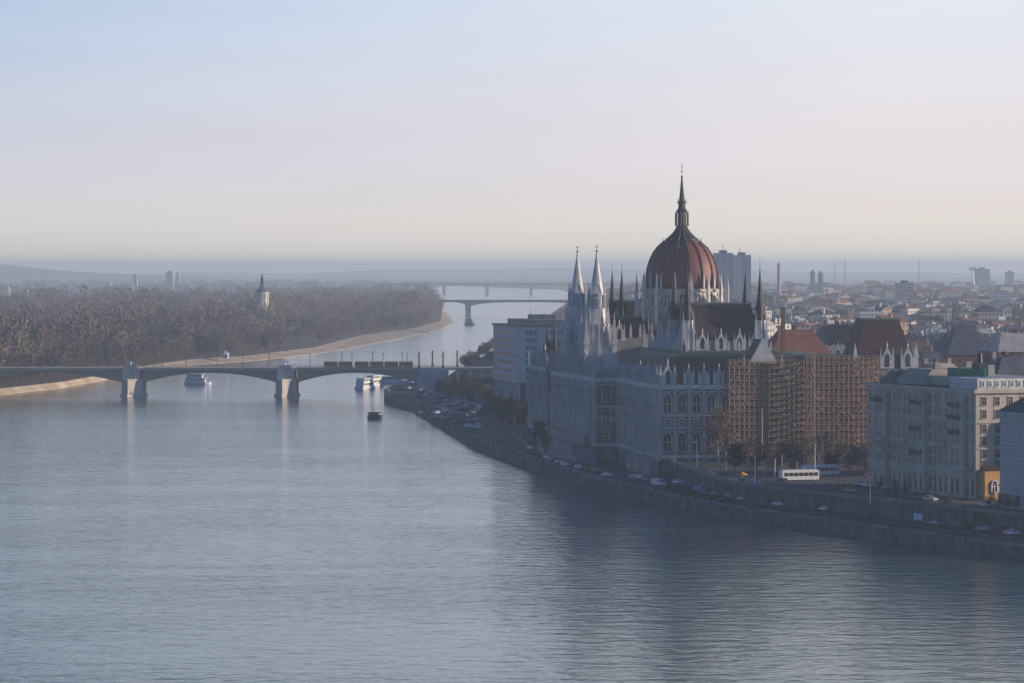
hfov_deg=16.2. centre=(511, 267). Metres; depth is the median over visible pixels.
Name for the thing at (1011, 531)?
parked car
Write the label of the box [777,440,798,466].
tree
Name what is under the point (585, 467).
parked car
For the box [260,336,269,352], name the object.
evergreen tree
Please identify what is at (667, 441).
window
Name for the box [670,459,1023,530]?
parapet wall
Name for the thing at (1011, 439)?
apartment block
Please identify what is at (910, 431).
window
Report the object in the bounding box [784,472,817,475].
window glass
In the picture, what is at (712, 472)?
parked car
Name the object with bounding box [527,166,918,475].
parliament building
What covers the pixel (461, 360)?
bare tree
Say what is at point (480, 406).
white van
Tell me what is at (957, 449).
window
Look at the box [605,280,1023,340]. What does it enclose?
distant city
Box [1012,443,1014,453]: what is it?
window
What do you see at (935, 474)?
window
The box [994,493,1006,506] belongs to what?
bare tree
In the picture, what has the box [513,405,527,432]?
bare tree
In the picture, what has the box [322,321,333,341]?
bare tree
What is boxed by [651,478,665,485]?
white van
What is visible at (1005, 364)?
city building
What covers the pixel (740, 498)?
parked car
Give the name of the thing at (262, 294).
water tower
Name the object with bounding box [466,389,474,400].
evergreen tree
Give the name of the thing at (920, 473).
window
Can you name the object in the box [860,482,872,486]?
parked car
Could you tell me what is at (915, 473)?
window
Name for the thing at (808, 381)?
scaffolding
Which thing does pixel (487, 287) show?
bridge
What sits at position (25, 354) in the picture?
bare tree
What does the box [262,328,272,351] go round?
bare tree
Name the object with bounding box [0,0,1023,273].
sky
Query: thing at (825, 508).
parked car
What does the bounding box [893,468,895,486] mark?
window
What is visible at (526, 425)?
bare tree
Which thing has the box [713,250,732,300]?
tower block
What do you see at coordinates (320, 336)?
bare tree
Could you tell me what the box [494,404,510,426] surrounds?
bare tree
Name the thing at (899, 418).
window
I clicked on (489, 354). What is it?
evergreen tree
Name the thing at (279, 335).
bare tree
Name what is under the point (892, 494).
parked car
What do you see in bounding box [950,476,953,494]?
window
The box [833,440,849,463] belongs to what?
bare tree
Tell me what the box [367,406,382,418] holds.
barge
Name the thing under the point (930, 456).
window
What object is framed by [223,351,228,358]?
island building
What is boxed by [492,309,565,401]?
office building
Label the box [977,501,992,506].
parked car
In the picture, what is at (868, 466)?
window
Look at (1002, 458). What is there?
window
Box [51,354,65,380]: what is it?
bare tree
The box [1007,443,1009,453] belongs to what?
window
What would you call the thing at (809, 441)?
bare tree
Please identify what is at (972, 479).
window
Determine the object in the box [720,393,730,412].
window
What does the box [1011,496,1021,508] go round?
bare tree
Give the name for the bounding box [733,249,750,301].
tower block
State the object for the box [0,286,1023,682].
river water
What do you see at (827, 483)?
ground
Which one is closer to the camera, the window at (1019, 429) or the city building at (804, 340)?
the window at (1019, 429)
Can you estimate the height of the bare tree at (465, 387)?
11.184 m
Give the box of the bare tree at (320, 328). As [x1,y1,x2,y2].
[315,325,325,335]
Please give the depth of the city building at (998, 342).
1376.85 m
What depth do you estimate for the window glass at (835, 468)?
1081.30 m
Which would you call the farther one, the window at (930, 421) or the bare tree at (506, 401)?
the bare tree at (506, 401)
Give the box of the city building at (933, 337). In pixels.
[912,331,941,345]
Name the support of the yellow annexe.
on the ground at (827, 483)
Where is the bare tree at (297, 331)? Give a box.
[291,324,301,337]
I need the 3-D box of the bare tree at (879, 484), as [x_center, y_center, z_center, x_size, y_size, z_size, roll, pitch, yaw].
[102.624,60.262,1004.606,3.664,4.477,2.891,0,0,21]
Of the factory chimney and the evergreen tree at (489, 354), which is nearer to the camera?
the evergreen tree at (489, 354)
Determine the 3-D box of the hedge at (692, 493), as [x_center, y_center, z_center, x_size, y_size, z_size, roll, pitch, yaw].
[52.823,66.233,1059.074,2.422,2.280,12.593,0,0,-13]
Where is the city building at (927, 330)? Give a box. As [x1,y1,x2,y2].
[918,327,936,334]
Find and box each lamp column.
[417,352,420,367]
[441,352,444,367]
[455,350,458,366]
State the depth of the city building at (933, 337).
1728.53 m
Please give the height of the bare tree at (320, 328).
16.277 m
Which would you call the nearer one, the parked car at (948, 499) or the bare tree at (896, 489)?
the parked car at (948, 499)
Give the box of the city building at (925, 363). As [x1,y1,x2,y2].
[919,358,956,367]
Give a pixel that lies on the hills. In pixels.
(8, 273)
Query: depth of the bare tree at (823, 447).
1153.71 m
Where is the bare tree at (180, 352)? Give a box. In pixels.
[174,343,184,359]
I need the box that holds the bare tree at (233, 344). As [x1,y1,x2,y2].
[227,336,237,352]
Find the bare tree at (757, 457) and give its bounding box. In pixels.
[744,442,769,475]
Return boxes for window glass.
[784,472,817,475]
[807,467,837,470]
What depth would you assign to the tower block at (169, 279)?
9000.00 m
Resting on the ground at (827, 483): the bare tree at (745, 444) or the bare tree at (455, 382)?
the bare tree at (745, 444)
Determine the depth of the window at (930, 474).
995.05 m
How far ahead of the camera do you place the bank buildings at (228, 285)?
10338.50 m
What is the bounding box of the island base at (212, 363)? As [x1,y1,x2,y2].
[0,323,451,394]
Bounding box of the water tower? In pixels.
[255,275,268,311]
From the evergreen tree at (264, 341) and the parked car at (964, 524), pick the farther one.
the evergreen tree at (264, 341)
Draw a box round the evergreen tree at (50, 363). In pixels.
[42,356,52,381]
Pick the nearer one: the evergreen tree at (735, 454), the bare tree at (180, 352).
the evergreen tree at (735, 454)
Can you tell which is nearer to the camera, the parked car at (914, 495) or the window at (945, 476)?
the parked car at (914, 495)
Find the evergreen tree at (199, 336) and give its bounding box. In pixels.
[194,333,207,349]
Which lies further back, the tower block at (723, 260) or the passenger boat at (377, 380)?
the tower block at (723, 260)
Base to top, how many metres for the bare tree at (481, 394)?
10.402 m
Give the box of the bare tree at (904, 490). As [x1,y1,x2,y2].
[899,483,909,493]
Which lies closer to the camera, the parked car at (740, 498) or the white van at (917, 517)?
the white van at (917, 517)
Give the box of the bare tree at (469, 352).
[465,350,475,359]
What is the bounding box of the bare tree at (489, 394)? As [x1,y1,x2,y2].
[482,384,493,401]
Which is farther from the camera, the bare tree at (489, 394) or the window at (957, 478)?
the bare tree at (489, 394)
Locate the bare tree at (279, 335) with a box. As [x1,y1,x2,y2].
[274,327,283,349]
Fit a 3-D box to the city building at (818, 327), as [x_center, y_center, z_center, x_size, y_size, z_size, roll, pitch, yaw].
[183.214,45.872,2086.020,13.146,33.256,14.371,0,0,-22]
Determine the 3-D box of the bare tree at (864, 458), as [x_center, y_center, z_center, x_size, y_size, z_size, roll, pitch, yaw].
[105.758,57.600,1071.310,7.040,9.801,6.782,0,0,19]
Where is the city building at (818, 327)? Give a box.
[816,319,833,331]
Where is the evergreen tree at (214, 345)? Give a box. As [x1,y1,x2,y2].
[209,340,219,356]
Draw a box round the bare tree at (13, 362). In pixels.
[5,352,21,385]
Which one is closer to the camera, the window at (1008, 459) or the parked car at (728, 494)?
the window at (1008, 459)
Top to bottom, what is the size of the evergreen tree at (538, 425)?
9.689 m
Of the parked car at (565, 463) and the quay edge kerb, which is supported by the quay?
the parked car at (565, 463)
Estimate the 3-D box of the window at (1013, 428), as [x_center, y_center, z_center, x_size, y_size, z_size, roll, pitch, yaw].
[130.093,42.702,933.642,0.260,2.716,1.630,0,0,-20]
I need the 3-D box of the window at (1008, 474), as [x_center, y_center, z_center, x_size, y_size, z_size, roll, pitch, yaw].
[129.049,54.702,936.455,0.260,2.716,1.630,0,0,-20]
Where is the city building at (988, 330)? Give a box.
[978,326,995,334]
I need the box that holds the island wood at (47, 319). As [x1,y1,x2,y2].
[0,281,444,374]
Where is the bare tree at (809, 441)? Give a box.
[798,433,816,464]
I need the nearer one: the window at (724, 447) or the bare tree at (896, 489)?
the bare tree at (896, 489)
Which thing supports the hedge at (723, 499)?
on the quay
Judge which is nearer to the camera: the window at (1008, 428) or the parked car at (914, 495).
the window at (1008, 428)
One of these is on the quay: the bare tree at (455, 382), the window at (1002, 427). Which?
the bare tree at (455, 382)
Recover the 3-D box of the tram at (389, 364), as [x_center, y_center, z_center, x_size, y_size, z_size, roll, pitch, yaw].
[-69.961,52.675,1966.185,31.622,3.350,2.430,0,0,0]
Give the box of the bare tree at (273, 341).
[263,328,275,350]
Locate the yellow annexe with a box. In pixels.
[979,466,999,500]
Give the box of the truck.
[692,485,711,496]
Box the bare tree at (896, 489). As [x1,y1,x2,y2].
[890,480,900,491]
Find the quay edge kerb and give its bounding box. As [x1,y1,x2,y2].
[473,439,1023,546]
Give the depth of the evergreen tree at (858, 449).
1112.90 m
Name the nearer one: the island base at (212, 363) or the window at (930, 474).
the window at (930, 474)
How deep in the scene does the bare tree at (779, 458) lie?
1081.27 m
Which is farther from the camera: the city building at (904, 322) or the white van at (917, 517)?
the city building at (904, 322)
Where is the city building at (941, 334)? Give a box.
[937,332,946,335]
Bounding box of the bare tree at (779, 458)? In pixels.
[767,444,792,475]
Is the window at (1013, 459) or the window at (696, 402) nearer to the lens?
the window at (1013, 459)
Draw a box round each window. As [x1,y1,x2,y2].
[601,383,610,401]
[601,406,610,424]
[603,431,609,439]
[662,393,672,413]
[662,432,672,451]
[664,418,670,426]
[677,393,686,413]
[677,432,686,451]
[678,418,685,426]
[691,393,701,412]
[691,432,701,451]
[693,417,699,425]
[706,393,715,412]
[706,434,715,451]
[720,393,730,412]
[720,437,728,451]
[868,466,870,481]
[874,467,876,484]
[879,467,881,481]
[889,468,890,486]
[893,451,895,460]
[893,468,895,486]
[898,417,900,426]
[898,469,900,487]
[903,470,905,487]
[908,471,911,489]
[909,430,911,439]
[914,471,916,490]
[919,431,922,440]
[919,444,922,453]
[919,472,922,490]
[928,455,931,464]
[928,473,931,491]
[929,420,931,429]
[933,473,936,492]
[938,474,941,492]
[939,456,941,465]
[944,474,946,493]
[950,434,953,443]
[950,447,953,456]
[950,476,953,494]
[955,476,958,495]
[956,448,958,457]
[966,477,968,496]
[970,477,974,496]
[971,449,974,458]
[991,480,997,492]
[1001,426,1004,436]
[1001,442,1004,452]
[1001,457,1004,467]
[1001,472,1004,482]
[1006,458,1009,467]
[1007,427,1009,437]
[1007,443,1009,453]
[1007,473,1009,483]
[1012,427,1015,437]
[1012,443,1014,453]
[1012,458,1015,468]
[1012,474,1014,483]
[1017,444,1020,454]
[1017,474,1020,484]
[1018,428,1020,438]
[1018,459,1020,469]
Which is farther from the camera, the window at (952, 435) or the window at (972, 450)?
the window at (952, 435)
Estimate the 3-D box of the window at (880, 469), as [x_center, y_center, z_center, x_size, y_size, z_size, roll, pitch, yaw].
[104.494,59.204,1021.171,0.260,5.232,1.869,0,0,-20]
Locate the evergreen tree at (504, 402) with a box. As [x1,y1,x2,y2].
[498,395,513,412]
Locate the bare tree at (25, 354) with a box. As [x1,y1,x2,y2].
[19,351,29,382]
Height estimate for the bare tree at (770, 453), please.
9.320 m
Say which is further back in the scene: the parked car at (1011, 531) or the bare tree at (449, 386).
the bare tree at (449, 386)
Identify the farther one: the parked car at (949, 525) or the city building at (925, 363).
the city building at (925, 363)
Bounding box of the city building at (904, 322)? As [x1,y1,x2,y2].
[875,313,908,334]
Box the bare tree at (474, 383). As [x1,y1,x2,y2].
[468,377,481,387]
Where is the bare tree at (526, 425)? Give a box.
[524,416,529,429]
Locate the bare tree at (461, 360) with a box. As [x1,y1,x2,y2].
[458,354,465,364]
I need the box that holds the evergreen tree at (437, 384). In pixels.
[433,380,443,391]
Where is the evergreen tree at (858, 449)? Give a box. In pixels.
[847,444,867,469]
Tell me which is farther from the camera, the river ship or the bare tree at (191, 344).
the river ship
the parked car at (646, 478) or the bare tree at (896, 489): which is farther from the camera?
the parked car at (646, 478)
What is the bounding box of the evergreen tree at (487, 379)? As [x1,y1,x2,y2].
[481,376,491,384]
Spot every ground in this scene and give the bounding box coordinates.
[0,311,441,387]
[9,277,1023,533]
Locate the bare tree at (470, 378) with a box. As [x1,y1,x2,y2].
[458,374,472,387]
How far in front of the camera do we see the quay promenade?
1042.29 m
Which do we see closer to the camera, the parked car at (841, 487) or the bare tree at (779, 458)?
the parked car at (841, 487)
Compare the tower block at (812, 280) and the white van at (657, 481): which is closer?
the white van at (657, 481)
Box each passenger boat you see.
[184,374,211,384]
[355,373,374,389]
[366,374,383,385]
[381,376,411,382]
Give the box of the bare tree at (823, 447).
[813,429,835,462]
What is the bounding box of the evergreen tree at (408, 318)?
[404,314,411,327]
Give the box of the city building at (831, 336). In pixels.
[816,320,852,353]
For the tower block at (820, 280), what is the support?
on the ground at (827, 483)
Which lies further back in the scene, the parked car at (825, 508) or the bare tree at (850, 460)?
the bare tree at (850, 460)
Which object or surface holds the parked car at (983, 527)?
on the quay
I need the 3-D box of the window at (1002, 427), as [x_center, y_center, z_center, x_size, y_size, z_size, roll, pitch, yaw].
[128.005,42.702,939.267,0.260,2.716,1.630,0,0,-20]
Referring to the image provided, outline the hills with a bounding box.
[0,264,1023,281]
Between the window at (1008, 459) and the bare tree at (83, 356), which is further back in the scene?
the bare tree at (83, 356)
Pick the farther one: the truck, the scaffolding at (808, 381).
the scaffolding at (808, 381)
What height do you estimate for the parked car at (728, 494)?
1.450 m
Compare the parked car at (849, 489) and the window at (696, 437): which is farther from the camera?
the window at (696, 437)
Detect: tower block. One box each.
[133,274,137,286]
[166,271,173,292]
[176,272,179,283]
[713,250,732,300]
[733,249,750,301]
[810,270,814,291]
[818,271,822,291]
[895,280,913,298]
[974,268,989,284]
[1005,271,1013,284]
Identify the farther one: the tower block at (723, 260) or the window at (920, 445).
the tower block at (723, 260)
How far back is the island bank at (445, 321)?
2915.59 m
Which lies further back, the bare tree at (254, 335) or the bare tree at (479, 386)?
the bare tree at (254, 335)
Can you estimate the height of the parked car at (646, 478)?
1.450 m
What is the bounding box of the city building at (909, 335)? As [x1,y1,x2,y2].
[905,331,920,340]
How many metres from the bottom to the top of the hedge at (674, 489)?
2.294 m
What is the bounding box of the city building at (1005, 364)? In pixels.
[983,351,1023,375]
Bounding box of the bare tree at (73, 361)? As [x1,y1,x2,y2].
[67,346,82,378]
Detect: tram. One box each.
[324,361,351,367]
[355,361,412,367]
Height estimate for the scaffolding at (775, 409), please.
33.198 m
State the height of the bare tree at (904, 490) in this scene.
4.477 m
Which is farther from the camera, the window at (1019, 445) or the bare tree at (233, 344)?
the bare tree at (233, 344)
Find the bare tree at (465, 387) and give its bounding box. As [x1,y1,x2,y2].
[457,379,472,398]
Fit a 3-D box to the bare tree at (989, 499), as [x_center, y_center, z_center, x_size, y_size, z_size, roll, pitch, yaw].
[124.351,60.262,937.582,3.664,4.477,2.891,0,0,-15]
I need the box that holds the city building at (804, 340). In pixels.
[768,325,831,353]
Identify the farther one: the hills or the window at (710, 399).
the hills
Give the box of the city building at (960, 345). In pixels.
[928,325,985,366]
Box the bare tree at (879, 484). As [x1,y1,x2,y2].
[874,476,885,487]
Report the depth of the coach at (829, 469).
1081.19 m
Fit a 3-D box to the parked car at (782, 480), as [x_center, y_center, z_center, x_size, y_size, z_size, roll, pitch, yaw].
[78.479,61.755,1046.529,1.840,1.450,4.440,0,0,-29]
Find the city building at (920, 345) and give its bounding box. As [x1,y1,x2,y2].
[906,338,929,349]
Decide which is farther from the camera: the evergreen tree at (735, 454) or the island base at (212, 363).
the island base at (212, 363)
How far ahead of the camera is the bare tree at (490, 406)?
1580.42 m
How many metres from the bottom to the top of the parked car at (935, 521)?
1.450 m
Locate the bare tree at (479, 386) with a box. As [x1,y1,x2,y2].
[473,378,486,390]
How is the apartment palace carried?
on the ground at (827, 483)
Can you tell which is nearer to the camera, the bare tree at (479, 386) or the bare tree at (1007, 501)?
the bare tree at (1007, 501)
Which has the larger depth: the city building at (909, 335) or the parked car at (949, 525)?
the city building at (909, 335)
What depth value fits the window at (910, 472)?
1003.59 m
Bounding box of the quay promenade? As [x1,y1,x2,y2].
[479,440,1023,544]
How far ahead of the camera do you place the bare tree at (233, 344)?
2738.57 m
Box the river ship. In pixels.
[464,319,475,324]
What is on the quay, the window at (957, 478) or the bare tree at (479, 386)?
the bare tree at (479, 386)
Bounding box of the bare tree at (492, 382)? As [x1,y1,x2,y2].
[488,376,494,384]
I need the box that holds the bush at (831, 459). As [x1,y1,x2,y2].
[823,452,840,464]
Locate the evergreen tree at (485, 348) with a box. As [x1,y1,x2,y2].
[477,345,487,356]
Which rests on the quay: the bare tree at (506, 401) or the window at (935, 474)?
the bare tree at (506, 401)
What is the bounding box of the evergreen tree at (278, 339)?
[273,333,285,343]
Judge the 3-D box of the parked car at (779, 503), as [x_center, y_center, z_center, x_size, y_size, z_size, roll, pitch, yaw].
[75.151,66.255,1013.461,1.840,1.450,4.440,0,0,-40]
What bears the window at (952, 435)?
in the apartment palace
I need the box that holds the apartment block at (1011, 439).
[996,397,1023,509]
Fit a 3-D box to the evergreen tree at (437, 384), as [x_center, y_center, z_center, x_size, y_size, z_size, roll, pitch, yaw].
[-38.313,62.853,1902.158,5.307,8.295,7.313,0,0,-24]
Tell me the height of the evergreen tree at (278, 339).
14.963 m
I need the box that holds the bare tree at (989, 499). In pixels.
[984,491,995,504]
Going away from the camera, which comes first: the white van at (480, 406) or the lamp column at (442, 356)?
the white van at (480, 406)
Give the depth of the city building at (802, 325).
2241.91 m
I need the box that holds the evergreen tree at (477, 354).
[471,351,479,360]
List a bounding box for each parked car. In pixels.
[527,445,534,449]
[560,462,570,465]
[581,465,590,469]
[601,472,612,476]
[627,473,637,477]
[635,474,644,478]
[641,476,650,480]
[672,479,683,483]
[706,470,717,474]
[723,493,733,496]
[734,496,744,500]
[743,480,755,483]
[750,479,760,483]
[771,501,782,505]
[775,478,788,482]
[818,506,827,510]
[835,485,846,489]
[843,487,856,492]
[851,481,862,485]
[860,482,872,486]
[872,489,887,493]
[885,492,898,496]
[908,493,921,498]
[922,495,937,500]
[927,519,942,524]
[941,523,958,528]
[943,497,956,502]
[956,522,971,527]
[975,525,990,530]
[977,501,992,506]
[995,526,1010,531]
[1003,529,1020,534]
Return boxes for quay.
[337,284,1023,558]
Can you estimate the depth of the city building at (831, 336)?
1394.12 m
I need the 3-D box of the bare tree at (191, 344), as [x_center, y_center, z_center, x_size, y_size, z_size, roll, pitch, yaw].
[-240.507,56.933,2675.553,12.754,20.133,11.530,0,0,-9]
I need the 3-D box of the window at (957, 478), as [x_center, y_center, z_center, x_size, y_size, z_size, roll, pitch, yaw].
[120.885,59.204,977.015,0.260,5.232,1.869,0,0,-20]
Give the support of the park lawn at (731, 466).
on the ground at (827, 483)
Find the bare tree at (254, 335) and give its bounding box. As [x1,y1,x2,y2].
[247,331,256,353]
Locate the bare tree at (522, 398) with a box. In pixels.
[517,396,526,402]
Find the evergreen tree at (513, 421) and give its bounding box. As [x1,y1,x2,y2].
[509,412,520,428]
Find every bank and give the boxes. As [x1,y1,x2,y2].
[0,311,452,393]
[5,285,442,297]
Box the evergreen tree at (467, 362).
[462,354,475,366]
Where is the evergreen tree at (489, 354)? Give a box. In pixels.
[484,350,492,360]
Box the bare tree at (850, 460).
[840,444,862,475]
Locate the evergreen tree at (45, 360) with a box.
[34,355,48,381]
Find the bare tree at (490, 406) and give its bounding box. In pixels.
[483,394,502,420]
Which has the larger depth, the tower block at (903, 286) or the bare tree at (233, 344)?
the tower block at (903, 286)
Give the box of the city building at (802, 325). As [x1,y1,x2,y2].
[791,320,810,328]
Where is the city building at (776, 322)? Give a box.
[767,318,790,333]
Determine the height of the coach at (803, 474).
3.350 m
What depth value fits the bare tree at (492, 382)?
1916.65 m
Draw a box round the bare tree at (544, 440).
[535,427,551,454]
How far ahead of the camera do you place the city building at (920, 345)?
1505.84 m
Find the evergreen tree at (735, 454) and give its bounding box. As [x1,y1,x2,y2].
[726,442,746,471]
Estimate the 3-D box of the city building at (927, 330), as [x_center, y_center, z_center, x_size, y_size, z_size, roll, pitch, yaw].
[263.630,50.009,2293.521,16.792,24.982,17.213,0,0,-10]
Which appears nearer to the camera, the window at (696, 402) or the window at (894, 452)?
the window at (894, 452)
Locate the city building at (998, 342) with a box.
[977,329,1023,360]
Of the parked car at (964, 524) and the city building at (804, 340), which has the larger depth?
the city building at (804, 340)
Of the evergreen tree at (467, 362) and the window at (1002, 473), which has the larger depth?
the evergreen tree at (467, 362)
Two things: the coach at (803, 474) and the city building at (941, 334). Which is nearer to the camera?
the coach at (803, 474)
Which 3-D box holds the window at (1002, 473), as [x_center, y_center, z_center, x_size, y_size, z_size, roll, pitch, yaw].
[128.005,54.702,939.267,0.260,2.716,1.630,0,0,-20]
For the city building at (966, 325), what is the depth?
2101.71 m
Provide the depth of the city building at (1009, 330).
2282.60 m
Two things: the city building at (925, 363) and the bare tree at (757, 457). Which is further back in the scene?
the city building at (925, 363)
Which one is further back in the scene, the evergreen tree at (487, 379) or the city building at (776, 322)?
the city building at (776, 322)
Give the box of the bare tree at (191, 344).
[182,332,195,357]
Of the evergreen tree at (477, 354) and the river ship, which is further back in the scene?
the river ship
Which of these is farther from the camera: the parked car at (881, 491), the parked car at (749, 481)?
the parked car at (749, 481)
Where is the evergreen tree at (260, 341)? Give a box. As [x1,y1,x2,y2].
[256,335,263,351]
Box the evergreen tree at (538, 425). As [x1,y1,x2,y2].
[530,420,545,439]
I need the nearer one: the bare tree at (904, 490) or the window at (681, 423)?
the bare tree at (904, 490)
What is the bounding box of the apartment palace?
[864,353,1023,499]
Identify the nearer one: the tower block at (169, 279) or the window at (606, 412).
the window at (606, 412)
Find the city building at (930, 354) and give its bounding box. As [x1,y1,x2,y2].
[910,346,945,362]
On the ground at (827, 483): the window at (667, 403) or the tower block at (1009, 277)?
the tower block at (1009, 277)
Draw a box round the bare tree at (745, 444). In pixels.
[735,435,754,467]
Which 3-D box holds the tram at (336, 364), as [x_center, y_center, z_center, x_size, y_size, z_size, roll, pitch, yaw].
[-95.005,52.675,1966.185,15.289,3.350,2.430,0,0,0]
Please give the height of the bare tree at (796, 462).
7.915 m
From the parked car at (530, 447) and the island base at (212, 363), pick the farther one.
the island base at (212, 363)
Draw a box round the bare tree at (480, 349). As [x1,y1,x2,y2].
[477,345,484,355]
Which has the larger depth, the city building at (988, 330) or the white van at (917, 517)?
the city building at (988, 330)
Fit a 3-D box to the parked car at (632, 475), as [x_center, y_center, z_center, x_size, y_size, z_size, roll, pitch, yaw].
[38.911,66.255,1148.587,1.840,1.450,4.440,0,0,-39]
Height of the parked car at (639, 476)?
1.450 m
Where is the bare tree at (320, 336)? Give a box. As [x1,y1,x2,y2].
[316,328,327,339]
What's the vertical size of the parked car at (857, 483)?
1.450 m
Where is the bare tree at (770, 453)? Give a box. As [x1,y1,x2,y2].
[761,441,776,469]
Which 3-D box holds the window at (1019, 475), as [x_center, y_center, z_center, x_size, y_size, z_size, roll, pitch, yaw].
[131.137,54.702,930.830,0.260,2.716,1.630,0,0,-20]
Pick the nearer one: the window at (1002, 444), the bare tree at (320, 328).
the window at (1002, 444)
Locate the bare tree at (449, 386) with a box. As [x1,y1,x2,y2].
[442,380,456,397]
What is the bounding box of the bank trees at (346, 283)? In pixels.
[3,279,640,317]
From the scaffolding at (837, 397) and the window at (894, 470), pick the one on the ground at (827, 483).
the scaffolding at (837, 397)
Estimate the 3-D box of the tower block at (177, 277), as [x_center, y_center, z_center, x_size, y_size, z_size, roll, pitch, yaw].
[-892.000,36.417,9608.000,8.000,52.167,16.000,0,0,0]
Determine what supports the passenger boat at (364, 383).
on the river water
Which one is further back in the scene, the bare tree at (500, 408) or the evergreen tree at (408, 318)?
the evergreen tree at (408, 318)
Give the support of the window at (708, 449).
in the parliament building at (622, 380)
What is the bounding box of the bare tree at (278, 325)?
[272,322,280,348]
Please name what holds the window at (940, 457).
in the apartment palace
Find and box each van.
[477,404,484,408]
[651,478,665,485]
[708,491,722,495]
[913,513,921,521]
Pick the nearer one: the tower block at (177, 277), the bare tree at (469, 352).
the bare tree at (469, 352)
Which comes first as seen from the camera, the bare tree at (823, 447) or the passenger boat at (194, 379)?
the bare tree at (823, 447)
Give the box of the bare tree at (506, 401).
[498,395,517,422]
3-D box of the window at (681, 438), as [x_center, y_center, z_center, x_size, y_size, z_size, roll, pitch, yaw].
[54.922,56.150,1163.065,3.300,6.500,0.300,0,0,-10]
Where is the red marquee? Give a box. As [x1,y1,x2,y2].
[305,324,310,333]
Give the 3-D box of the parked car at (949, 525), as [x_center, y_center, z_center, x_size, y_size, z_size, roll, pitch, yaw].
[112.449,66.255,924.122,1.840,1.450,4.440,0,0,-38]
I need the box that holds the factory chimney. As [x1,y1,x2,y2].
[777,263,780,296]
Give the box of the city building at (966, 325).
[946,319,977,328]
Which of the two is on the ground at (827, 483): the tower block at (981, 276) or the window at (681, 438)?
the tower block at (981, 276)
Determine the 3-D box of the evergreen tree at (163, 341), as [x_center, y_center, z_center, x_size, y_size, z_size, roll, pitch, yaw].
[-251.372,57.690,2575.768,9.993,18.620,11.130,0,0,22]
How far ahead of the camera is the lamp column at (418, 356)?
1960.24 m
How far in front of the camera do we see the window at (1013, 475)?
933.85 m
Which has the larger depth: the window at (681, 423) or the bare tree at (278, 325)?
the bare tree at (278, 325)
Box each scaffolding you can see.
[726,359,804,461]
[803,354,815,460]
[810,355,878,460]
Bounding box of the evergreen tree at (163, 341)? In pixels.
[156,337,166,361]
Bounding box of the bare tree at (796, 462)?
[786,448,805,469]
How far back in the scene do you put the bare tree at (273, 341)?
2910.35 m
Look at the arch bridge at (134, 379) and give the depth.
1960.00 m
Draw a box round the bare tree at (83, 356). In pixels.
[76,344,86,377]
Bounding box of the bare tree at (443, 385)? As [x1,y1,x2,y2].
[437,376,452,391]
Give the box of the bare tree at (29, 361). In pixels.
[25,351,36,381]
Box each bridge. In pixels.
[0,361,493,396]
[380,283,639,293]
[426,300,567,315]
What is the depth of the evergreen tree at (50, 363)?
2120.85 m
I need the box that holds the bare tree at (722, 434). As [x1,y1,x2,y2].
[700,402,734,461]
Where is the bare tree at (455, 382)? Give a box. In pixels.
[450,374,462,389]
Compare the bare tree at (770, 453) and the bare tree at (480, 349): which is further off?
the bare tree at (480, 349)
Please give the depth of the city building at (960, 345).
1407.03 m
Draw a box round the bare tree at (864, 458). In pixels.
[857,446,867,477]
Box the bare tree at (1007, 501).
[1003,495,1012,507]
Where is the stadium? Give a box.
[968,267,998,288]
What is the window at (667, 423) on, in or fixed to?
in the parliament building at (622, 380)
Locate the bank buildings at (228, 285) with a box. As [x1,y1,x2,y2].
[0,279,418,296]
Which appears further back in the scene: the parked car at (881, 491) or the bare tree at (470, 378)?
the bare tree at (470, 378)
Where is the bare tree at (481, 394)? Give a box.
[475,385,488,401]
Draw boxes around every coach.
[779,469,818,480]
[801,464,838,475]
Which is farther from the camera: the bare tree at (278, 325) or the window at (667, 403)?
the bare tree at (278, 325)
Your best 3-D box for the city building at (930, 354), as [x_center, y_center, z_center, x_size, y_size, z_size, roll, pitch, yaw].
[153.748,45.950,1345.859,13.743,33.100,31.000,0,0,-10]
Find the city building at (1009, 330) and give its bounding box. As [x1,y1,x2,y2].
[1000,328,1023,332]
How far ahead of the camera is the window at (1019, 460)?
930.89 m
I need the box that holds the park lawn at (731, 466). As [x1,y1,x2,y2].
[697,462,821,467]
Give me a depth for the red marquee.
3638.00 m
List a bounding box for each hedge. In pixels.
[665,484,683,493]
[683,489,699,496]
[704,493,730,502]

